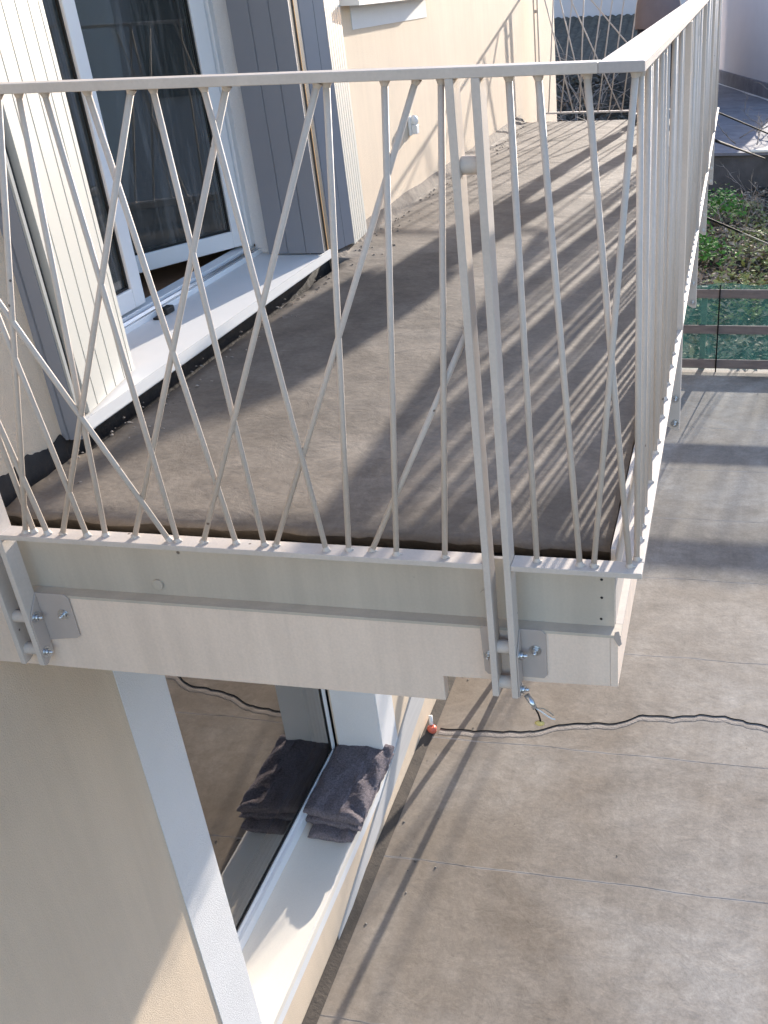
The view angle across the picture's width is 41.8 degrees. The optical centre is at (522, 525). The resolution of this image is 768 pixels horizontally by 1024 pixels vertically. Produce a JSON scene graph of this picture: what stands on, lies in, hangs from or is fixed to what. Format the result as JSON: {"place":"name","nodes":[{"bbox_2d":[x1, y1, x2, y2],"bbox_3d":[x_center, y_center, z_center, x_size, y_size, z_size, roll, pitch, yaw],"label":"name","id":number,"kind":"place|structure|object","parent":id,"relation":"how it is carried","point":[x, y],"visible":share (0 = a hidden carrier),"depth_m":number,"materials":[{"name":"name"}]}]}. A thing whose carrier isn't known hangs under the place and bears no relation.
{"place":"outdoors","nodes":[
{"label":"outdoors","id":0,"kind":"place"},
{"bbox_2d":[317,368,767,1023],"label":"terrace floor","id":1,"kind":"structure","parent":0,"point":[599,876],"depth_m":6.25,"materials":[{"name":"grey concrete"}]},
{"bbox_2d":[427,715,436,733],"bbox_3d":[-0.649,1.422,7.055,0.068,0.123,0.094,3,30,11],"label":"conduit cap","id":2,"kind":"object","parent":1,"relation":"on","point":[431,728],"visible":1,"depth_m":7.05,"materials":[{"name":"red plastic"}]},
{"bbox_2d":[438,716,767,737],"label":"cable","id":3,"kind":"object","parent":1,"relation":"on","point":[470,734],"visible":1,"depth_m":7.03,"materials":[{"name":"black rubber"}]},
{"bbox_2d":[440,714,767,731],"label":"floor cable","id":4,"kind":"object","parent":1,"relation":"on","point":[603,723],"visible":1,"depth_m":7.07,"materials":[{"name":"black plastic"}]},
{"bbox_2d":[682,284,767,371],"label":"fence","id":5,"kind":"object","parent":1,"relation":"on","point":[707,330],"visible":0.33,"depth_m":12.82,"materials":[{"name":"green"}]},
{"bbox_2d":[556,81,628,120],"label":"garden bank","id":6,"kind":"structure","parent":0,"point":[603,97],"depth_m":23.58,"materials":[{"name":"soil"}]},
{"bbox_2d":[556,75,621,120],"bbox_3d":[0.316,-9.034,21.532,3.730,2.437,3.266,-6,29,-5],"label":"bare shrub","id":7,"kind":"object","parent":6,"relation":"on","point":[577,108],"visible":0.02,"depth_m":21.49,"materials":[{"name":"brown plant"}]},
{"bbox_2d":[556,73,629,120],"bbox_3d":[-0.148,-7.654,20.696,5.563,2.608,11.166,3,30,11],"label":"ivy","id":8,"kind":"object","parent":6,"relation":"on","point":[559,93],"visible":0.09,"depth_m":23.46,"materials":[{"name":"green plant"}]},
{"bbox_2d":[555,29,630,118],"bbox_3d":[1.123,-10.158,22.778,2.869,2.307,3.287,23,38,38],"label":"bare shrub","id":9,"kind":"object","parent":6,"relation":"on","point":[568,100],"visible":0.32,"depth_m":22.82,"materials":[{"name":"brown plant"}]},
{"bbox_2d":[557,83,629,120],"bbox_3d":[1.583,-7.907,20.241,3.746,2.321,3.291,3,30,11],"label":"bare shrub","id":10,"kind":"object","parent":6,"relation":"on","point":[582,108],"visible":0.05,"depth_m":19.70,"materials":[{"name":"brown plant"}]},
{"bbox_2d":[686,186,767,359],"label":"garden ground","id":11,"kind":"structure","parent":0,"point":[757,339],"depth_m":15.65,"materials":[{"name":"brown plant"}]},
{"bbox_2d":[709,196,728,237],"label":"bare branch","id":12,"kind":"object","parent":11,"relation":"on","point":[719,215],"visible":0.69,"depth_m":18.21,"materials":[{"name":"brown wood"}]},
{"bbox_2d":[698,226,744,268],"bbox_3d":[3.095,-4.711,16.767,1.206,0.650,1.250,-19,33,-27],"label":"green bush","id":13,"kind":"object","parent":11,"relation":"on","point":[708,252],"visible":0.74,"depth_m":16.61,"materials":[{"name":"green plant"}]},
{"bbox_2d":[706,182,749,227],"bbox_3d":[3.686,-6.107,18.911,1.327,0.773,2.374,3,30,11],"label":"green bush","id":14,"kind":"object","parent":11,"relation":"on","point":[719,200],"visible":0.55,"depth_m":18.95,"materials":[{"name":"green plant"}]},
{"bbox_2d":[696,201,767,324],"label":"moss","id":15,"kind":"object","parent":11,"relation":"on","point":[746,275],"visible":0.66,"depth_m":16.71,"materials":[{"name":"green plant"}]},
{"bbox_2d":[721,165,750,198],"bbox_3d":[4.556,-7.378,21.261,0.365,0.828,0.874,-22,34,-31],"label":"bare branch","id":16,"kind":"object","parent":11,"relation":"on","point":[736,181],"visible":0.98,"depth_m":21.21,"materials":[{"name":"brown plant"}]},
{"bbox_2d":[708,150,767,191],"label":"retaining wall","id":17,"kind":"structure","parent":11,"relation":"on","point":[741,163],"depth_m":22.10,"materials":[{"name":"concrete"}]},
{"bbox_2d":[670,93,767,133],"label":"overhead cable","id":18,"kind":"object","parent":17,"relation":"attached to","point":[727,116],"visible":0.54,"depth_m":14.49,"materials":[{"name":"black plastic"}]},
{"bbox_2d":[715,139,765,158],"bbox_3d":[3.696,-5.929,15.787,0.023,2.921,17.009,5,30,14],"label":"overhead cable","id":19,"kind":"object","parent":17,"relation":"attached to","point":[727,145],"visible":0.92,"depth_m":10.61,"materials":[{"name":"black plastic"}]},
{"bbox_2d":[713,216,766,237],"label":"bare branch","id":20,"kind":"object","parent":11,"relation":"on","point":[741,228],"visible":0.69,"depth_m":18.02,"materials":[{"name":"brown wood"}]},
{"bbox_2d":[729,210,756,235],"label":"bare branch","id":21,"kind":"object","parent":11,"relation":"on","point":[739,220],"visible":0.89,"depth_m":18.23,"materials":[{"name":"brown wood"}]},
{"bbox_2d":[735,181,756,228],"bbox_3d":[4.273,-5.969,18.559,0.618,1.040,0.345,15,34,30],"label":"bare branch","id":22,"kind":"object","parent":11,"relation":"on","point":[748,204],"visible":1,"depth_m":18.54,"materials":[{"name":"brown wood"}]},
{"bbox_2d":[741,169,767,210],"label":"bare branch","id":23,"kind":"object","parent":11,"relation":"on","point":[753,198],"visible":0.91,"depth_m":19.32,"materials":[{"name":"brown wood"}]},
{"bbox_2d":[743,233,767,244],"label":"overhead cable","id":24,"kind":"object","parent":11,"relation":"on","point":[755,238],"visible":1,"depth_m":14.77,"materials":[{"name":"plastic"}]},
{"bbox_2d":[707,217,742,233],"bbox_3d":[1.873,-3.848,11.891,0.029,1.760,5.018,13,33,27],"label":"overhead cable","id":25,"kind":"object","parent":24,"relation":"attached to","point":[724,225],"visible":0.3,"depth_m":13.46,"materials":[{"name":"black plastic"}]},
{"bbox_2d":[750,185,762,215],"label":"bare branch","id":26,"kind":"object","parent":11,"relation":"on","point":[755,203],"visible":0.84,"depth_m":19.59,"materials":[{"name":"brown wood"}]},
{"bbox_2d":[750,190,767,223],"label":"bare branch","id":27,"kind":"object","parent":11,"relation":"on","point":[758,209],"visible":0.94,"depth_m":19.29,"materials":[{"name":"brown wood"}]},
{"bbox_2d":[714,84,767,149],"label":"flat roof","id":28,"kind":"structure","parent":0,"point":[731,102],"depth_m":26.49,"materials":[{"name":"grey concrete"}]},
{"bbox_2d":[719,0,767,100],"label":"grey building","id":29,"kind":"structure","parent":28,"relation":"on","point":[743,65],"depth_m":31.65,"materials":[{"name":"paint"}]},
{"bbox_2d":[740,95,763,126],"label":"bare branch","id":30,"kind":"object","parent":28,"relation":"on","point":[748,110],"visible":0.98,"depth_m":24.61,"materials":[{"name":"brown plant"}]},
{"bbox_2d":[739,117,767,137],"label":"bare branch","id":31,"kind":"object","parent":28,"relation":"on","point":[753,128],"visible":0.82,"depth_m":23.32,"materials":[{"name":"brown plant"}]},
{"bbox_2d":[755,113,761,144],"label":"bare branch","id":32,"kind":"object","parent":28,"relation":"on","point":[758,127],"visible":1,"depth_m":22.45,"materials":[{"name":"brown plant"}]},
{"bbox_2d":[750,146,767,152],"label":"stone slab","id":33,"kind":"structure","parent":28,"relation":"on","point":[765,149],"depth_m":21.76,"materials":[{"name":"white stone"}]},
{"label":"ground","id":34,"kind":"structure","parent":0,"visible":0},
{"bbox_2d":[0,0,556,1023],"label":"house","id":35,"kind":"structure","parent":34,"relation":"on","point":[164,858],"depth_m":4.22,"materials":[{"name":"paint"}]},
{"bbox_2d":[0,0,134,439],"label":"shutter","id":36,"kind":"object","parent":35,"relation":"attached to","point":[27,51],"visible":0.77,"depth_m":2.84,"materials":[{"name":"plastic"}]},
{"bbox_2d":[42,0,145,315],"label":"door leaf","id":37,"kind":"structure","parent":35,"relation":"in","point":[61,15],"depth_m":3.56,"materials":[{"name":"white plastic"}]},
{"bbox_2d":[74,0,122,187],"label":"curtain","id":38,"kind":"object","parent":35,"relation":"hanging from","point":[94,27],"depth_m":4.60,"materials":[{"name":"grey fabric"}]},
{"bbox_2d":[153,305,174,319],"bbox_3d":[-1.425,-0.846,3.911,0.035,0.026,0.125,3,30,11],"label":"door stop","id":39,"kind":"object","parent":35,"relation":"attached to","point":[167,309],"depth_m":3.92,"materials":[{"name":"black rubber"}]},
{"bbox_2d":[103,0,244,272],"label":"door leaf","id":40,"kind":"structure","parent":35,"relation":"in","point":[149,38],"depth_m":4.28,"materials":[{"name":"white plastic"}]},
{"bbox_2d":[165,675,334,949],"bbox_3d":[-1.420,0.810,4.867,0.075,2.498,1.822,3,30,11],"label":"window","id":41,"kind":"structure","parent":35,"relation":"in","point":[257,753],"depth_m":5.15,"materials":[{"name":"clear glass"}]},
{"bbox_2d":[226,0,366,253],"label":"shutter","id":42,"kind":"object","parent":35,"relation":"attached to","point":[284,35],"visible":0.88,"depth_m":4.53,"materials":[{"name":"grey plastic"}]},
{"bbox_2d":[0,115,669,699],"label":"balcony","id":43,"kind":"structure","parent":35,"relation":"attached to","point":[366,627],"depth_m":2.75,"materials":[{"name":"grey concrete"}]},
{"bbox_2d":[70,126,523,482],"bbox_3d":[-0.586,-1.851,5.820,0.268,0.007,7.119,3,30,11],"label":"grit","id":44,"kind":"object","parent":43,"relation":"on","point":[276,313],"visible":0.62,"depth_m":4.11,"materials":[{"name":"grey gravel"}]},
{"bbox_2d":[0,60,643,698],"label":"balcony railing","id":45,"kind":"object","parent":43,"relation":"attached to","point":[38,622],"visible":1,"depth_m":2.07,"materials":[{"name":"metal"}]},
{"bbox_2d":[524,693,554,725],"bbox_3d":[0.038,0.448,2.391,0.078,0.081,0.024,12,32,25],"label":"frayed wire","id":46,"kind":"object","parent":45,"relation":"hanging from","point":[531,702],"visible":1,"depth_m":2.39,"materials":[{"name":"silver metal"}]},
{"bbox_2d":[598,0,721,563],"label":"balcony railing","id":47,"kind":"object","parent":43,"relation":"attached to","point":[671,212],"visible":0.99,"depth_m":2.66,"materials":[{"name":"metal"}]},
{"bbox_2d":[303,744,394,842],"bbox_3d":[-1.049,1.570,5.951,0.381,0.158,0.761,3,30,11],"label":"towel","id":48,"kind":"object","parent":35,"relation":"on","point":[338,805],"visible":0.97,"depth_m":5.83,"materials":[{"name":"grey fabric"}]},
{"bbox_2d":[408,115,418,135],"bbox_3d":[-0.666,-2.442,6.024,0.059,0.116,0.060,3,30,11],"label":"wall hook","id":49,"kind":"object","parent":35,"relation":"attached to","point":[413,127],"depth_m":6.00,"materials":[{"name":"white plastic"}]},
{"bbox_2d":[533,0,687,121],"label":"balcony railing","id":50,"kind":"object","parent":35,"relation":"attached to","point":[568,41],"visible":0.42,"depth_m":9.13,"materials":[{"name":"metal"}]},
{"bbox_2d":[554,14,637,101],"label":"tiled roof house","id":51,"kind":"structure","parent":34,"relation":"on","point":[575,33],"depth_m":26.46,"materials":[{"name":"tile"}]},
{"bbox_2d":[554,0,686,118],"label":"pale building","id":52,"kind":"structure","parent":34,"relation":"on","point":[591,9],"depth_m":28.39,"materials":[{"name":"white paint"}]}
]}

